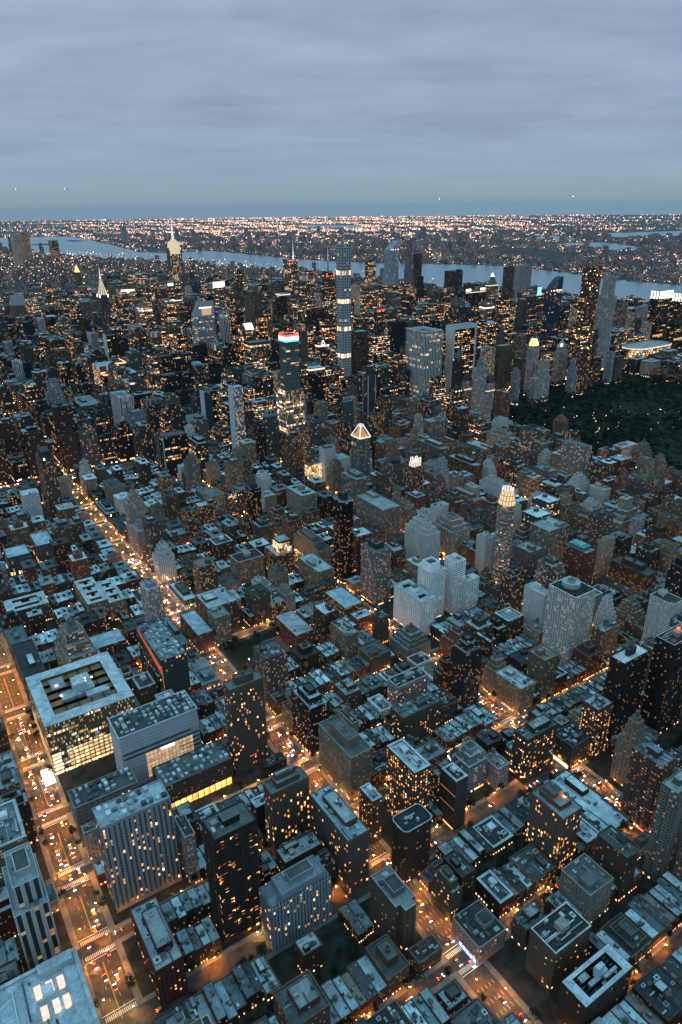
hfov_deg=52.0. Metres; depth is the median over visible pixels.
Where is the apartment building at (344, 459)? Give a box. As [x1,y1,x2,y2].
[336,453,349,470]
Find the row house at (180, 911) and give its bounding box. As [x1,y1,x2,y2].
[170,895,188,928]
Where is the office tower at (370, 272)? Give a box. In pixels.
[365,260,375,285]
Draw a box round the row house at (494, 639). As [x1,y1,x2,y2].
[492,636,496,646]
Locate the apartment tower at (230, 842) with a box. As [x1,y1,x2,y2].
[201,800,261,946]
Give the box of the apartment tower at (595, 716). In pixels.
[579,692,612,761]
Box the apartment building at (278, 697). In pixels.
[268,685,291,714]
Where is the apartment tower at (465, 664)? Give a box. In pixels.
[449,633,482,707]
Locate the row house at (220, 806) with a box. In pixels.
[216,802,225,809]
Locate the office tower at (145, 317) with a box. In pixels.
[137,305,153,332]
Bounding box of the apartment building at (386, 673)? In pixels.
[377,667,396,681]
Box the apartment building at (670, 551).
[652,538,681,571]
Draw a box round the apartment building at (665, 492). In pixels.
[657,487,674,505]
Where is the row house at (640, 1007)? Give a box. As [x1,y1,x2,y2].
[624,991,664,1023]
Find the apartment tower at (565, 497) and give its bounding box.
[558,491,571,520]
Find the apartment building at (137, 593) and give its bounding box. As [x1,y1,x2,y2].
[131,588,141,604]
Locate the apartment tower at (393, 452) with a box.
[386,439,399,467]
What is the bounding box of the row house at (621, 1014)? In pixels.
[610,1004,636,1023]
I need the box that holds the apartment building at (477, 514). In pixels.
[467,507,485,522]
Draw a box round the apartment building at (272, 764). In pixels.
[261,751,286,775]
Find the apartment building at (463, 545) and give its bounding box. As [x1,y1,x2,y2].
[458,539,475,558]
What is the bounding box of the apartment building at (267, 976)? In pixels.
[249,954,281,1001]
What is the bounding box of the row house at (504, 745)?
[496,731,506,754]
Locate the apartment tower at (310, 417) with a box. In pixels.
[306,414,315,428]
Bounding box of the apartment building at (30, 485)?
[20,480,42,503]
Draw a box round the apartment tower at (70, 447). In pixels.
[59,428,80,471]
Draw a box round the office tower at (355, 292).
[351,284,359,313]
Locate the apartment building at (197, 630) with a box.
[180,609,214,652]
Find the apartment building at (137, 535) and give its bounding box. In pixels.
[130,519,145,558]
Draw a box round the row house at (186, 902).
[178,890,195,925]
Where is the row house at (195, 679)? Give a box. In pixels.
[189,670,201,690]
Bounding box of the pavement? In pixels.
[0,370,681,1023]
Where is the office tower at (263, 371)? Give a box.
[257,369,268,373]
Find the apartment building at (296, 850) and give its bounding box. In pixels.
[276,830,321,873]
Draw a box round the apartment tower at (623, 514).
[611,503,647,532]
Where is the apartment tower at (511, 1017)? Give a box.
[495,1010,522,1023]
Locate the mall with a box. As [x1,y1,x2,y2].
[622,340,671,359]
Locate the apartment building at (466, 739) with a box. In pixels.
[461,736,482,748]
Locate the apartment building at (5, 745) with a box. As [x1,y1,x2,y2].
[0,716,10,752]
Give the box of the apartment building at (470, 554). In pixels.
[466,542,475,566]
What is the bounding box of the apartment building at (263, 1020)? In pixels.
[253,1015,269,1023]
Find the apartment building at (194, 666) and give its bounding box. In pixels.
[188,657,209,672]
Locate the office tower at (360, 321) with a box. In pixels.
[353,313,367,330]
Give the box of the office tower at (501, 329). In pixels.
[498,325,503,334]
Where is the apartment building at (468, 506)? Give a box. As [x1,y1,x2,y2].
[459,499,476,521]
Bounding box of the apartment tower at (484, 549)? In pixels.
[474,531,493,574]
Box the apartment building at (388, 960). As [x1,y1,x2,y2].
[365,933,410,997]
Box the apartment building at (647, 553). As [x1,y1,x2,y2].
[634,541,660,570]
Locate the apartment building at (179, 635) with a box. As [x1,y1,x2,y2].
[164,615,190,649]
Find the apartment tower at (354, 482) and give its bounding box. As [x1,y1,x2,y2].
[341,468,368,514]
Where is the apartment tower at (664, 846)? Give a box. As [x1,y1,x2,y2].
[642,769,681,882]
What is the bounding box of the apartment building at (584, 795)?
[549,769,631,830]
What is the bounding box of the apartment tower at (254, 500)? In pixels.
[246,482,261,537]
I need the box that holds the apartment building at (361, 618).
[349,608,371,630]
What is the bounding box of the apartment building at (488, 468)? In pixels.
[482,456,496,478]
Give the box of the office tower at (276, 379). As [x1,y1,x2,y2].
[272,370,280,395]
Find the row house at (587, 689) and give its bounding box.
[579,684,596,694]
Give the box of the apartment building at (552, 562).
[536,554,563,577]
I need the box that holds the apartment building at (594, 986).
[556,943,633,1023]
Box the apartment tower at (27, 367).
[22,360,31,378]
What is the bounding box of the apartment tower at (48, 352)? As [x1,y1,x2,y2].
[46,350,52,365]
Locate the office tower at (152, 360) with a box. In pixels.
[147,353,159,370]
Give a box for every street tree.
[29,723,37,729]
[32,729,39,739]
[38,828,43,835]
[46,764,52,771]
[57,889,65,898]
[68,825,77,835]
[93,998,100,1007]
[98,895,106,908]
[125,974,135,987]
[159,1004,168,1013]
[185,988,197,998]
[189,961,198,971]
[190,872,197,884]
[195,914,205,920]
[213,948,221,957]
[236,956,245,964]
[237,781,242,791]
[245,1015,252,1023]
[256,941,266,957]
[262,840,269,848]
[263,772,269,779]
[265,999,273,1011]
[316,968,321,980]
[328,968,340,977]
[330,962,340,971]
[331,877,337,888]
[335,946,344,955]
[344,936,359,951]
[347,1017,355,1023]
[349,941,359,953]
[372,932,382,939]
[372,1001,378,1011]
[401,976,410,989]
[409,968,424,981]
[443,965,451,976]
[467,796,475,808]
[476,867,486,876]
[478,992,485,1001]
[483,790,489,799]
[494,860,501,867]
[497,855,507,862]
[502,849,512,856]
[515,842,522,851]
[516,789,526,797]
[518,898,522,907]
[521,838,528,847]
[524,891,531,902]
[529,1007,542,1021]
[534,697,541,706]
[541,893,549,902]
[547,879,556,885]
[548,772,555,779]
[552,885,558,892]
[555,868,560,878]
[562,859,568,866]
[572,770,582,776]
[586,850,593,856]
[620,819,629,831]
[628,978,636,991]
[629,959,640,974]
[637,887,646,894]
[643,951,652,958]
[667,930,672,939]
[675,735,681,745]
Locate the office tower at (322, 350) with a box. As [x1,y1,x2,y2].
[315,340,329,365]
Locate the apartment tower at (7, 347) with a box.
[2,340,12,355]
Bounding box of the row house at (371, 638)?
[359,629,375,641]
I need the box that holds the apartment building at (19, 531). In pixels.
[8,519,31,547]
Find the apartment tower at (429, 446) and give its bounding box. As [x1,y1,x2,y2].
[417,438,450,459]
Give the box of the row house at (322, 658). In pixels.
[320,652,325,668]
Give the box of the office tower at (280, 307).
[272,296,287,322]
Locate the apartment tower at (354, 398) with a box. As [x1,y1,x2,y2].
[342,395,356,424]
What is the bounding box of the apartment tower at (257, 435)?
[253,423,263,462]
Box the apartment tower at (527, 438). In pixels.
[517,425,536,462]
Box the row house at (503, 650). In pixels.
[495,645,510,655]
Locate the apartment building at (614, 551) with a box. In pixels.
[612,545,616,557]
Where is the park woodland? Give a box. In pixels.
[491,367,681,469]
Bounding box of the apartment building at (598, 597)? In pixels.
[585,583,602,625]
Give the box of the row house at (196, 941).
[185,924,205,965]
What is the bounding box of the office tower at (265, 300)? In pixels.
[263,296,268,303]
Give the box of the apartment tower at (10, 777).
[0,766,24,794]
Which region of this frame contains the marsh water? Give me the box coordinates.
[304,224,681,249]
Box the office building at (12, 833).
[0,798,27,886]
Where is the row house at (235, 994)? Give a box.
[221,973,247,1017]
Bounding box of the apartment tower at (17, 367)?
[11,358,24,379]
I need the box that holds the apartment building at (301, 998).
[272,969,330,1023]
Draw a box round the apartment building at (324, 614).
[313,601,336,641]
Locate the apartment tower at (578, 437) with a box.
[574,435,581,441]
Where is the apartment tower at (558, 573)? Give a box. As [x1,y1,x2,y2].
[546,566,566,589]
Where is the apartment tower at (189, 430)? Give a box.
[184,424,194,436]
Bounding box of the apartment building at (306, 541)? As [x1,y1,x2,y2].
[294,528,331,560]
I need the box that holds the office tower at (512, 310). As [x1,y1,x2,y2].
[509,303,516,315]
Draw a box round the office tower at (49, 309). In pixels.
[41,304,58,317]
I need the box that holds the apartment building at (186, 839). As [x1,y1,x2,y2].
[174,813,200,885]
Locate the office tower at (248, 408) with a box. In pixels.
[244,399,253,418]
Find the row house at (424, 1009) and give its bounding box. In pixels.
[411,993,440,1023]
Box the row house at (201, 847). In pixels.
[198,843,205,857]
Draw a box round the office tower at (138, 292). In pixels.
[134,288,142,298]
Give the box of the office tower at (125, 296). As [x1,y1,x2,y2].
[116,288,134,308]
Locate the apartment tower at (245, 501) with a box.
[242,482,257,513]
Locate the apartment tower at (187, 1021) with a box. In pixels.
[184,1019,194,1023]
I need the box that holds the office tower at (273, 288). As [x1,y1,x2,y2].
[263,282,280,299]
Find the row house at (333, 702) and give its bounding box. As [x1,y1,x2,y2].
[323,693,340,706]
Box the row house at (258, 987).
[241,960,264,1003]
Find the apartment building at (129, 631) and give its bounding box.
[121,615,144,644]
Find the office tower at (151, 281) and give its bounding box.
[143,279,155,295]
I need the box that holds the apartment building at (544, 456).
[537,448,550,465]
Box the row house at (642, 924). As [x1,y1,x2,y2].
[624,908,659,950]
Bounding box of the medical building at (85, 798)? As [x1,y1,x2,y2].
[67,766,137,847]
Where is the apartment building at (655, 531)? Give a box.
[644,523,670,541]
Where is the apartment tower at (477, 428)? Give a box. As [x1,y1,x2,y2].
[468,415,486,442]
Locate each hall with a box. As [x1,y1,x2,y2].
[3,544,30,575]
[29,530,52,561]
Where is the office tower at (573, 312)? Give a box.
[568,307,577,326]
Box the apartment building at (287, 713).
[282,696,292,730]
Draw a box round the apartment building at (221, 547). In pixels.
[208,534,233,560]
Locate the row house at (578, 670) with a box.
[566,662,582,683]
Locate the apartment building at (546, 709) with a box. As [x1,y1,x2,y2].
[528,702,559,720]
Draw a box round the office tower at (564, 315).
[558,300,570,335]
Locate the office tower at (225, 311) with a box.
[219,309,235,313]
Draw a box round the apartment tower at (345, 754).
[318,714,371,801]
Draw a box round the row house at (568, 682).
[566,675,570,689]
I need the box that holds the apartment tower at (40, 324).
[34,317,45,332]
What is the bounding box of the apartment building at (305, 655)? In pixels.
[290,640,320,676]
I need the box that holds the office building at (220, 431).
[210,421,230,443]
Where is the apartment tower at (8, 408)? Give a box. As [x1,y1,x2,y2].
[1,384,17,416]
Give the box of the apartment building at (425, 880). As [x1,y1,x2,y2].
[419,858,442,890]
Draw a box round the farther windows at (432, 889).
[431,889,459,918]
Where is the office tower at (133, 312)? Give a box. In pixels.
[131,308,136,323]
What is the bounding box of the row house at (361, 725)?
[359,718,363,732]
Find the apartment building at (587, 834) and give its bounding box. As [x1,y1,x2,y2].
[577,812,599,853]
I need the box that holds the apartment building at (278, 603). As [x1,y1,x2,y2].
[270,591,285,619]
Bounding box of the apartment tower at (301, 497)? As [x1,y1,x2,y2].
[286,483,316,518]
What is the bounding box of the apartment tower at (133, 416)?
[125,408,146,455]
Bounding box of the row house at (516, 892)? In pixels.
[491,867,519,908]
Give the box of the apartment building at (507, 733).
[499,726,514,751]
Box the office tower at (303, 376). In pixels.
[299,361,307,404]
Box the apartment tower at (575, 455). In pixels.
[559,438,591,475]
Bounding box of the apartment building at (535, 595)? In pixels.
[521,581,547,623]
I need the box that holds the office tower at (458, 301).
[451,297,464,306]
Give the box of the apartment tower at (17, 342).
[15,340,28,345]
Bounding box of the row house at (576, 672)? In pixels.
[562,664,579,685]
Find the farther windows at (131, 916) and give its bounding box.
[131,916,186,1002]
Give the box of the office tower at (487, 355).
[479,346,495,376]
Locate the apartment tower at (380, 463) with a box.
[375,458,385,471]
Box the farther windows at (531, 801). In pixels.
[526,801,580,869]
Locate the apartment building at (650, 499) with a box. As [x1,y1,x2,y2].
[640,492,658,512]
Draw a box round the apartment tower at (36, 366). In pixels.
[31,364,41,370]
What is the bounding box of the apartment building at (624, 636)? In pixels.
[616,629,639,646]
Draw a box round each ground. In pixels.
[0,214,681,290]
[0,389,681,1023]
[32,240,80,244]
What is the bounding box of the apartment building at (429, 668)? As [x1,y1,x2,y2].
[420,661,436,681]
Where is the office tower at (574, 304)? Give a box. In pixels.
[569,300,578,308]
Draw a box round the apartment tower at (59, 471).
[56,464,63,476]
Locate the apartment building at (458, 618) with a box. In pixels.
[445,612,467,629]
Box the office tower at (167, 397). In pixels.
[158,392,180,406]
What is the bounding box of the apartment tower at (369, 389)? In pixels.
[363,365,375,419]
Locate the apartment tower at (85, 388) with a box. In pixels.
[78,381,93,396]
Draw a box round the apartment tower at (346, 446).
[341,436,350,464]
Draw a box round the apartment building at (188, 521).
[181,506,196,542]
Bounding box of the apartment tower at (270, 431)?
[262,409,279,461]
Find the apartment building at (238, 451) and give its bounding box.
[230,447,248,457]
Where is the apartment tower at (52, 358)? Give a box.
[46,353,60,376]
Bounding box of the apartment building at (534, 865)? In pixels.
[508,843,556,894]
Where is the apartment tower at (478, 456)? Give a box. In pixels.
[473,451,484,463]
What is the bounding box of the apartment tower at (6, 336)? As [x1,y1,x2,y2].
[3,332,9,340]
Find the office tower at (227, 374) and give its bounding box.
[220,370,233,387]
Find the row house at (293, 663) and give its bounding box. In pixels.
[287,656,300,678]
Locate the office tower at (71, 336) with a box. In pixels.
[66,332,80,356]
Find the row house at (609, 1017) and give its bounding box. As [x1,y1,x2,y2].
[601,1010,622,1023]
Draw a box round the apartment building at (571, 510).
[563,502,584,527]
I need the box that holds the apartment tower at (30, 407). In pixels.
[28,403,33,416]
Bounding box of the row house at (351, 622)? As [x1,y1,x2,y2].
[343,616,356,629]
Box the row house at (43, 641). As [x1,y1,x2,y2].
[37,632,48,650]
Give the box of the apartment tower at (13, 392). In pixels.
[10,383,17,408]
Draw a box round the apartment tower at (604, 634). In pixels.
[590,618,619,654]
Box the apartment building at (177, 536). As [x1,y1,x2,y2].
[166,527,188,545]
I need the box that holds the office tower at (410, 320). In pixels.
[397,316,417,325]
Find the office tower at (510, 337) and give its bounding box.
[507,312,514,343]
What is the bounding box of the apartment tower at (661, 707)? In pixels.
[640,623,681,733]
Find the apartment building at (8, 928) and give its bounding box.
[0,885,18,939]
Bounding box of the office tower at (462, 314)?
[450,307,473,323]
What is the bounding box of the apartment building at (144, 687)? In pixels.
[131,671,157,705]
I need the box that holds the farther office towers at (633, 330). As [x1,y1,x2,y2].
[0,270,666,432]
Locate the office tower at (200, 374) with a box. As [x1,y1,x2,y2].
[191,361,209,388]
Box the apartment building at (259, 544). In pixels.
[247,537,270,562]
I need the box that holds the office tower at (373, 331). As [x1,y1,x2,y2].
[368,328,375,333]
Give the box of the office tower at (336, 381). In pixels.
[328,374,344,406]
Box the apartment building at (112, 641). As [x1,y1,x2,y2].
[89,628,126,653]
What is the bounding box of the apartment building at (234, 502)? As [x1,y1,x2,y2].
[224,489,243,519]
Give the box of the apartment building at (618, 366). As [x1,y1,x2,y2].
[612,355,624,382]
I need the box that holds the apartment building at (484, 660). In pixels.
[480,655,488,677]
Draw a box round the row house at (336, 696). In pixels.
[329,691,344,703]
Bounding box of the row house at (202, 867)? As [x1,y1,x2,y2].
[197,847,207,880]
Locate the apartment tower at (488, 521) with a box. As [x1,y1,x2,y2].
[479,506,497,532]
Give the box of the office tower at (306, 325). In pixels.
[298,321,313,355]
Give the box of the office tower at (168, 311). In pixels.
[160,302,176,327]
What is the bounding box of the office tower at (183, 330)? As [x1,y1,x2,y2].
[180,326,190,333]
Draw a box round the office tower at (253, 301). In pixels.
[244,290,263,339]
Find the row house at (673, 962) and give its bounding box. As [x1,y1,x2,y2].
[665,955,681,975]
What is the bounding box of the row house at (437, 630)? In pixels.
[430,621,447,640]
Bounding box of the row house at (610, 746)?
[605,738,615,756]
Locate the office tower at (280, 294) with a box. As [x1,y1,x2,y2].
[275,292,289,297]
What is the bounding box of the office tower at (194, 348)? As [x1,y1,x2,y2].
[188,342,207,362]
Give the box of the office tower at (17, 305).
[9,294,26,322]
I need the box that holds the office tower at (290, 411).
[276,386,304,433]
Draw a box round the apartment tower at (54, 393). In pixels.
[45,378,64,403]
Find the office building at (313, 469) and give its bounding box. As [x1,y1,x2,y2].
[305,461,321,478]
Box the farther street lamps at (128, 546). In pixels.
[17,390,525,609]
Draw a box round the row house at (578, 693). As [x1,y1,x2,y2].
[570,689,586,698]
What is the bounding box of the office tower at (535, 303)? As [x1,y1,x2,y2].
[518,287,543,321]
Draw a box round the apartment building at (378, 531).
[365,524,384,543]
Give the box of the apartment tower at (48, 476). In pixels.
[35,446,62,518]
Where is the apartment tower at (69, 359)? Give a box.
[64,356,75,375]
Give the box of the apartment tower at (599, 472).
[588,460,611,483]
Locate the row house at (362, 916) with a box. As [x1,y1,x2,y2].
[347,898,373,936]
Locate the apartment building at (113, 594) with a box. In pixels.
[97,579,127,620]
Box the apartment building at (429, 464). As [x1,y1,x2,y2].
[422,459,435,470]
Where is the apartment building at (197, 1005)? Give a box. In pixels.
[184,990,216,1023]
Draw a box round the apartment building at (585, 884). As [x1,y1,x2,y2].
[558,853,613,923]
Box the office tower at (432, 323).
[424,319,439,328]
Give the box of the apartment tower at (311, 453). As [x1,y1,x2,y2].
[305,448,318,463]
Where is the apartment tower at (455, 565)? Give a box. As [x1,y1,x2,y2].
[444,553,465,614]
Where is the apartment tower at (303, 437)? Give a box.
[296,424,309,471]
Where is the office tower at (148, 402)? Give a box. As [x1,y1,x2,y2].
[142,396,160,423]
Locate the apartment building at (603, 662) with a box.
[596,645,607,671]
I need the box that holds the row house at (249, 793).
[243,788,254,798]
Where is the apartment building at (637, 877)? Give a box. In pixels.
[630,867,642,891]
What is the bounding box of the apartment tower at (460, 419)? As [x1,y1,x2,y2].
[451,404,469,440]
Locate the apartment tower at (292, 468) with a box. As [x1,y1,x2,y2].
[282,457,307,485]
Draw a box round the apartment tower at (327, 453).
[319,444,335,487]
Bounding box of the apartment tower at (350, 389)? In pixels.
[345,384,356,396]
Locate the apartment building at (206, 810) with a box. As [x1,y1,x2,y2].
[195,802,219,842]
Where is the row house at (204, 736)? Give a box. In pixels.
[198,718,209,744]
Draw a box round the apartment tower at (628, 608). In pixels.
[614,596,645,630]
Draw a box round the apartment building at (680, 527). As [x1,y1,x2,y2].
[678,522,681,534]
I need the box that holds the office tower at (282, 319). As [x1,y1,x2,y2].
[280,313,287,321]
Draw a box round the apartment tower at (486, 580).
[478,567,494,591]
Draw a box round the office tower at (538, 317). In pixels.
[535,311,542,332]
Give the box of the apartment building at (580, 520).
[573,509,589,532]
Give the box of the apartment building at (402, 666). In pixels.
[390,660,413,673]
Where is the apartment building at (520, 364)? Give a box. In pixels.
[515,357,525,392]
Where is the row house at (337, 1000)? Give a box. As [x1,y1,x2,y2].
[320,978,351,1023]
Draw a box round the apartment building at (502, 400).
[493,389,510,419]
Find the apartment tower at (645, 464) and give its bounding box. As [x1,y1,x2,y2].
[635,456,654,476]
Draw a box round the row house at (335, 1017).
[320,986,341,1023]
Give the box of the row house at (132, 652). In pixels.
[126,645,139,666]
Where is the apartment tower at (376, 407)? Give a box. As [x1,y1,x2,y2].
[374,402,378,412]
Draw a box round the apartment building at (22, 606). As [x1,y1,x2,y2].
[3,591,51,626]
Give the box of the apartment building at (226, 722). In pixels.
[223,707,227,737]
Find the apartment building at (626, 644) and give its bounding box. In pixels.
[613,641,632,653]
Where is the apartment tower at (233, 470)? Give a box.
[224,457,242,489]
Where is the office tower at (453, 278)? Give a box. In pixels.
[444,269,462,295]
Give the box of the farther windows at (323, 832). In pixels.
[310,799,367,892]
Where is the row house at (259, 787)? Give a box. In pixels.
[256,783,262,792]
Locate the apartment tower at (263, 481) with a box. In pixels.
[256,470,271,491]
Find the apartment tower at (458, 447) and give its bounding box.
[440,436,472,457]
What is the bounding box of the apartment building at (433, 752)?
[414,738,447,767]
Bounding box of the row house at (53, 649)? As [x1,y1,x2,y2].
[51,646,58,666]
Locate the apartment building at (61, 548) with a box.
[49,535,71,573]
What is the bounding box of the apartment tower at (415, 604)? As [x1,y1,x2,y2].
[393,579,435,634]
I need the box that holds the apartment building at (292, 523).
[283,513,302,544]
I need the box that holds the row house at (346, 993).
[332,974,359,1021]
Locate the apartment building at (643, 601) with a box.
[628,591,648,613]
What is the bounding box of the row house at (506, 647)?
[497,642,514,652]
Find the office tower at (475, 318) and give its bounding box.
[474,313,477,339]
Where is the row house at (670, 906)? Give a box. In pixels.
[648,887,681,929]
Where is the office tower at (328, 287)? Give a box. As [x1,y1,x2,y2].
[322,261,334,301]
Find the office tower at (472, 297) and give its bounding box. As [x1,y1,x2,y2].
[457,288,485,306]
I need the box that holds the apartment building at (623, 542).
[611,530,632,556]
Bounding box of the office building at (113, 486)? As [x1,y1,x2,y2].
[103,478,124,506]
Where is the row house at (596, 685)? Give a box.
[588,680,603,694]
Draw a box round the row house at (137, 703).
[133,692,140,707]
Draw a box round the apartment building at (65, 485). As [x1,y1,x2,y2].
[58,475,72,497]
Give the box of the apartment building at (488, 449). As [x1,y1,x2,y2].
[466,440,494,455]
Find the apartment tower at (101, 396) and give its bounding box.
[98,392,107,402]
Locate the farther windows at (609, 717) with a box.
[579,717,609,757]
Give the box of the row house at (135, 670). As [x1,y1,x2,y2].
[132,667,139,674]
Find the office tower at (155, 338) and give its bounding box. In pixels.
[148,331,162,346]
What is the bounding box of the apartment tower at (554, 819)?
[525,781,582,873]
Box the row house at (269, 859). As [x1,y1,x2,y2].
[261,850,276,876]
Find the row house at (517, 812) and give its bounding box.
[504,802,527,830]
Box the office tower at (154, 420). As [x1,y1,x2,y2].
[148,403,163,432]
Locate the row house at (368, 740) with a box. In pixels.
[358,731,375,752]
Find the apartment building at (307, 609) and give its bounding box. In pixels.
[300,601,318,625]
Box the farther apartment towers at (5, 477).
[0,313,681,521]
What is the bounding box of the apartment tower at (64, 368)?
[56,359,73,386]
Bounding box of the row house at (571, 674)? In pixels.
[558,664,574,687]
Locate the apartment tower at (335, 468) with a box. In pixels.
[327,458,343,493]
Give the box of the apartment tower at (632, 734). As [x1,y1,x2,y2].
[610,709,645,786]
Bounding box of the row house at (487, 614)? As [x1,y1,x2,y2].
[474,606,491,618]
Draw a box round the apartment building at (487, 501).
[480,494,497,510]
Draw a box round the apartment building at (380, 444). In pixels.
[375,438,385,459]
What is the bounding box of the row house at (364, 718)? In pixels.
[353,707,369,730]
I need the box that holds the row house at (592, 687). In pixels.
[585,683,599,692]
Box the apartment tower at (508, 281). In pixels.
[501,266,514,297]
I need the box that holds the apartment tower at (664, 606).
[642,588,681,638]
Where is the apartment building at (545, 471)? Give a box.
[534,464,557,478]
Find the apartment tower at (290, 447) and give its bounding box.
[281,435,299,466]
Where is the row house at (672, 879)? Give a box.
[661,870,681,891]
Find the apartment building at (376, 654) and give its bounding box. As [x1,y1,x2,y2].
[357,639,390,673]
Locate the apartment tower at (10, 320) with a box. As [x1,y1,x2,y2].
[2,316,14,323]
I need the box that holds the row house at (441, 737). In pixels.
[432,728,450,751]
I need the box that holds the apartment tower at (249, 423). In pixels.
[245,413,254,432]
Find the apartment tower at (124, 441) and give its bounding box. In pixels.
[115,421,134,461]
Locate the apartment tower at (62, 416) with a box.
[50,401,74,469]
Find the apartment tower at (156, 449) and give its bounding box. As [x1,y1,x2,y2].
[152,432,161,466]
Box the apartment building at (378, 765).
[371,747,385,788]
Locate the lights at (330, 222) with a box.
[0,214,681,289]
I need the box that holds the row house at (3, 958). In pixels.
[0,938,7,964]
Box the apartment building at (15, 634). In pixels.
[3,624,28,662]
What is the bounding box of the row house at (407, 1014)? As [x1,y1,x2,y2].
[400,1004,415,1023]
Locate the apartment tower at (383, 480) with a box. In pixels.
[376,467,391,499]
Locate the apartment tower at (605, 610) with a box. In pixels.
[593,594,616,624]
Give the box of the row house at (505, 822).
[492,811,518,840]
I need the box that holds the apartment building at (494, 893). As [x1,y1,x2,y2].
[475,869,514,918]
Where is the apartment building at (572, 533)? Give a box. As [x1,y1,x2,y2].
[567,526,578,541]
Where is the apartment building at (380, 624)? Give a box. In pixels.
[372,606,388,642]
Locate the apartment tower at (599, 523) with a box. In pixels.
[585,508,613,577]
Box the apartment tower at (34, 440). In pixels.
[24,430,45,477]
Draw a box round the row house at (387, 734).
[377,725,395,743]
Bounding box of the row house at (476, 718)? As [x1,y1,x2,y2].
[463,709,483,730]
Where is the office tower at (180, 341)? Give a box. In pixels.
[173,333,193,352]
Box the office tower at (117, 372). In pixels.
[111,368,128,389]
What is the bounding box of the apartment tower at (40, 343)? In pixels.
[34,339,47,352]
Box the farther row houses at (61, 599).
[0,441,681,750]
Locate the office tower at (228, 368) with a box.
[224,365,238,370]
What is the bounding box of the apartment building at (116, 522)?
[109,515,125,537]
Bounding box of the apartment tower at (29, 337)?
[26,335,37,341]
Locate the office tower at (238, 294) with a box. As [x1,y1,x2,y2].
[233,281,243,310]
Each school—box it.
[151,739,233,807]
[274,610,314,646]
[324,586,362,617]
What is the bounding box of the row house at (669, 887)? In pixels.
[654,876,681,901]
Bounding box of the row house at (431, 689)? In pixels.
[427,684,434,692]
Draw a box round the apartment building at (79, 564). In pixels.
[68,549,90,580]
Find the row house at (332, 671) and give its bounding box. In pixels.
[324,663,340,680]
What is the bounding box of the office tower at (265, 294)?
[262,291,267,297]
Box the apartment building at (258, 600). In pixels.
[244,583,271,625]
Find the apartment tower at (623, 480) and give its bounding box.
[615,468,629,490]
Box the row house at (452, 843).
[447,838,473,866]
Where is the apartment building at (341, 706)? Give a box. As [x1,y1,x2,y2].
[332,703,359,732]
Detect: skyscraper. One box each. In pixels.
[10,234,24,267]
[18,231,32,261]
[48,240,60,266]
[97,271,111,333]
[120,226,127,240]
[166,223,182,280]
[278,328,299,390]
[336,241,350,375]
[384,236,398,284]
[404,241,412,283]
[413,253,421,286]
[415,276,423,301]
[540,276,563,344]
[572,262,601,394]
[595,275,616,369]
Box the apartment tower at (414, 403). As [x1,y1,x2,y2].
[408,397,421,415]
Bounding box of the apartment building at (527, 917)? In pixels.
[510,901,545,950]
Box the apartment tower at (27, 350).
[19,341,35,369]
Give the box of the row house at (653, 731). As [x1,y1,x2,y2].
[644,724,661,745]
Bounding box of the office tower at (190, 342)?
[185,341,192,351]
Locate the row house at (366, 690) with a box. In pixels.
[356,680,370,701]
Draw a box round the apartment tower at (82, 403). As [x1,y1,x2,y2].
[73,394,98,412]
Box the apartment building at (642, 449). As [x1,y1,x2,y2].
[631,438,652,467]
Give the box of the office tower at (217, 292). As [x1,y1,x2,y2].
[212,282,224,306]
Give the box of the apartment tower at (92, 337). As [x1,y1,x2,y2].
[86,331,98,348]
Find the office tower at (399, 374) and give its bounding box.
[390,356,409,395]
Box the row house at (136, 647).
[132,644,141,665]
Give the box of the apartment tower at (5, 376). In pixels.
[0,373,15,383]
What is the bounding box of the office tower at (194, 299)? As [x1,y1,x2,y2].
[182,295,197,304]
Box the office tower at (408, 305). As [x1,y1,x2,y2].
[401,295,415,317]
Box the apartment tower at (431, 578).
[417,556,445,617]
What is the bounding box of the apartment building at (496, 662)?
[481,650,505,696]
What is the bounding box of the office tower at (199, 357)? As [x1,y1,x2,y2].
[191,353,204,362]
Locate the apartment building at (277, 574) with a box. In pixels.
[267,563,288,587]
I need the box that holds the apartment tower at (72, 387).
[67,383,78,393]
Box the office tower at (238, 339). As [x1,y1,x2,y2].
[232,334,245,365]
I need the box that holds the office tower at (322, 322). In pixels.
[319,320,324,336]
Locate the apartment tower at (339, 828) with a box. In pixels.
[309,784,368,897]
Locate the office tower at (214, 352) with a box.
[206,341,222,362]
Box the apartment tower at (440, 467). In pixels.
[433,457,448,487]
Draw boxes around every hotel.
[423,416,447,440]
[441,386,468,406]
[451,348,463,387]
[461,372,471,407]
[470,358,486,409]
[485,375,494,411]
[494,343,513,390]
[510,367,520,404]
[523,339,539,395]
[527,368,550,402]
[537,359,549,375]
[550,339,568,385]
[552,414,568,433]
[613,441,637,461]
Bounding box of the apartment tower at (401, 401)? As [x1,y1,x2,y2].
[394,395,409,408]
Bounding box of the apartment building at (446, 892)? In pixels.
[431,864,461,922]
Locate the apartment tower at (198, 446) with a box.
[187,435,208,479]
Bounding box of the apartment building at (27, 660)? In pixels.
[11,639,45,703]
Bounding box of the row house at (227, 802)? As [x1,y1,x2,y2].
[222,798,233,806]
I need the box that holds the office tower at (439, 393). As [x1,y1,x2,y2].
[433,386,445,405]
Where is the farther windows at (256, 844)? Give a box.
[207,844,260,942]
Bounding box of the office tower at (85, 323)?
[79,315,92,342]
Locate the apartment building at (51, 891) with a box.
[45,882,60,912]
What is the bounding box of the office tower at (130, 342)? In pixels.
[116,334,132,347]
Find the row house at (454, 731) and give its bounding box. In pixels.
[443,722,462,746]
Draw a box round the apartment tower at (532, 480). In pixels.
[523,472,542,499]
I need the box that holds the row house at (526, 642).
[515,636,533,648]
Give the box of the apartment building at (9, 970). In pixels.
[0,958,20,985]

